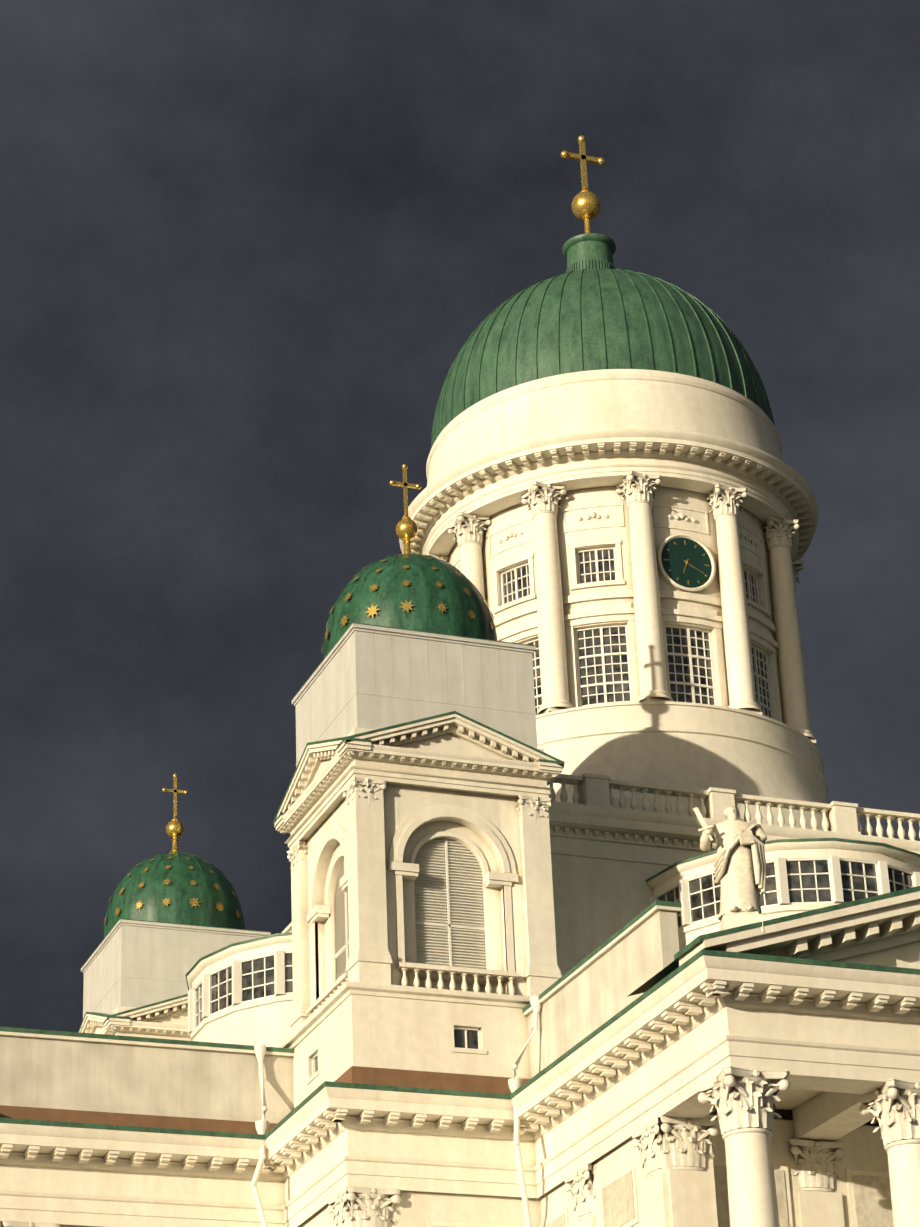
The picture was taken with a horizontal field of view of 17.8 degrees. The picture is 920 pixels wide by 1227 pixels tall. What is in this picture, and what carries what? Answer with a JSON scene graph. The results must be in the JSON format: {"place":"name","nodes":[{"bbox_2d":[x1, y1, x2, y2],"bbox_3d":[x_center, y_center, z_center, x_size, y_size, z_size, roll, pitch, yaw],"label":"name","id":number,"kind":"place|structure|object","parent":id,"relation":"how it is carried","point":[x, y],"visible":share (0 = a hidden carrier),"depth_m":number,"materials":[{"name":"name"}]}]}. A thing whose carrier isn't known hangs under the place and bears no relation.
{"place":"outdoors","nodes":[
{"label":"outdoors","id":0,"kind":"place"},
{"bbox_2d":[0,0,919,1031],"label":"sky","id":1,"kind":"structure","parent":0,"point":[250,250],"materials":[{"name":"grey"}]},
{"label":"ground","id":2,"kind":"structure","parent":0,"visible":0},
{"bbox_3d":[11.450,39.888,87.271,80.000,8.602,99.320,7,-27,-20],"label":"stone terrace paving","id":3,"kind":"structure","parent":2,"relation":"on","visible":0},
{"bbox_2d":[250,996,541,1226],"bbox_3d":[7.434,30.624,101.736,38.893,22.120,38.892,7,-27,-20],"label":"downpipes","id":4,"kind":"object","parent":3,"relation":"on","point":[262,1124],"visible":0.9,"depth_m":86.49,"materials":[{"name":"white metal"}]},
{"bbox_2d":[60,369,919,1226],"bbox_3d":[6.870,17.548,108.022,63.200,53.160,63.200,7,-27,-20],"label":"cathedral walls","id":5,"kind":"structure","parent":3,"relation":"on","point":[568,913],"depth_m":95.74,"materials":[{"name":"paint"}]},
{"bbox_2d":[0,1066,529,1133],"bbox_3d":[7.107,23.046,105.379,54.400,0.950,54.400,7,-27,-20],"label":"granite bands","id":6,"kind":"object","parent":5,"relation":"attached to","point":[420,1079],"visible":0.05,"depth_m":86.39,"materials":[{"name":"brown stone"}]},
{"bbox_2d":[0,910,678,1122],"bbox_3d":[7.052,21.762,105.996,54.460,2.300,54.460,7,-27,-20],"label":"parapet walls","id":7,"kind":"structure","parent":6,"relation":"on","point":[96,1077],"depth_m":87.57,"materials":[{"name":"paint"}]},
{"bbox_2d":[81,623,536,1017],"bbox_3d":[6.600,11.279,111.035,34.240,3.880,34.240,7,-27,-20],"label":"dome base","id":8,"kind":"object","parent":5,"relation":"attached to","point":[370,677],"depth_m":92.94,"materials":[{"name":"white paint"}]},
{"bbox_2d":[333,838,486,978],"bbox_3d":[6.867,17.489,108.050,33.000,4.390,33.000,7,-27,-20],"label":"louvered shutters","id":9,"kind":"object","parent":5,"relation":"attached to","point":[449,911],"visible":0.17,"depth_m":89.71,"materials":[{"name":"white wood"}]},
{"bbox_2d":[0,428,919,1226],"bbox_3d":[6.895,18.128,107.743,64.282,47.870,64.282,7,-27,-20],"label":"cathedral mouldings","id":10,"kind":"object","parent":5,"relation":"on","point":[842,1040],"visible":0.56,"depth_m":86.53,"materials":[{"name":"paint"}]},
{"bbox_2d":[693,806,766,920],"bbox_3d":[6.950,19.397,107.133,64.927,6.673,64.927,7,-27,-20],"label":"apostle statues","id":11,"kind":"object","parent":10,"relation":"on","point":[739,865],"visible":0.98,"depth_m":75.64,"materials":[{"name":"stone"}]},
{"bbox_2d":[0,470,919,1226],"bbox_3d":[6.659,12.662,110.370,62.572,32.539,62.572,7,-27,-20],"label":"column capitals","id":12,"kind":"object","parent":5,"relation":"on","point":[742,1100],"visible":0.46,"depth_m":80.11,"materials":[{"name":"white stone"}]},
{"bbox_2d":[0,622,919,1139],"bbox_3d":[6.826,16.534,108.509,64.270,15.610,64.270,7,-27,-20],"label":"copper roofs","id":13,"kind":"structure","parent":5,"relation":"on","point":[660,978],"depth_m":84.64,"materials":[{"name":"green metal"}]},
{"bbox_2d":[104,553,497,937],"bbox_3d":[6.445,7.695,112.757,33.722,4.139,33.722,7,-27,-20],"label":"small domes","id":14,"kind":"structure","parent":13,"relation":"on","point":[423,592],"depth_m":95.09,"materials":[{"name":"green metal"}]},
{"bbox_2d":[102,135,708,934],"bbox_3d":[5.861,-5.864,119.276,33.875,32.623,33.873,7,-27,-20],"label":"gilded finials","id":15,"kind":"object","parent":14,"relation":"on","point":[586,205],"visible":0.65,"depth_m":119.28,"materials":[{"name":"gold metal"}]},
{"bbox_2d":[188,547,919,1074],"bbox_3d":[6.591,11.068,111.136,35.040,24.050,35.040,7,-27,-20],"label":"window frames","id":16,"kind":"structure","parent":5,"relation":"on","point":[684,899],"depth_m":102.20,"materials":[{"name":"white wood"}]},
{"bbox_2d":[196,550,911,1071],"bbox_3d":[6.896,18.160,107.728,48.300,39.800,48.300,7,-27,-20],"label":"window glass","id":17,"kind":"object","parent":5,"relation":"on","point":[708,882],"visible":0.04,"depth_m":102.95,"materials":[{"name":"black glass"}]},
{"bbox_2d":[431,233,774,447],"bbox_3d":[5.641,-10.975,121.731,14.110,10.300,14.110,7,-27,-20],"label":"dome","id":18,"kind":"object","parent":5,"relation":"on","point":[592,308],"visible":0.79,"depth_m":115.60,"materials":[{"name":"green metal"}]},
{"bbox_2d":[289,779,919,1014],"bbox_3d":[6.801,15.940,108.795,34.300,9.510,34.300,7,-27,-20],"label":"balustrades","id":19,"kind":"object","parent":5,"relation":"on","point":[703,811],"visible":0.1,"depth_m":99.09,"materials":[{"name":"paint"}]},
{"bbox_2d":[432,1166,893,1226],"bbox_3d":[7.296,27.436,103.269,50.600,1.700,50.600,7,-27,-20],"label":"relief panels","id":20,"kind":"object","parent":5,"relation":"on","point":[873,1201],"visible":0.41,"depth_m":80.01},
{"bbox_2d":[661,538,711,587],"bbox_3d":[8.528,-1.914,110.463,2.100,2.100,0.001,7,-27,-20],"label":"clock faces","id":21,"kind":"object","parent":5,"relation":"attached to","point":[678,553],"visible":0.98,"depth_m":110.46,"materials":[{"name":"green metal"}]},
{"bbox_2d":[460,502,919,1226],"bbox_3d":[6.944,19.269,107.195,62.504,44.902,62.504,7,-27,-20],"label":"column shafts","id":22,"kind":"object","parent":5,"relation":"on","point":[752,1196],"depth_m":108.86,"materials":[{"name":"paint"}]}
]}

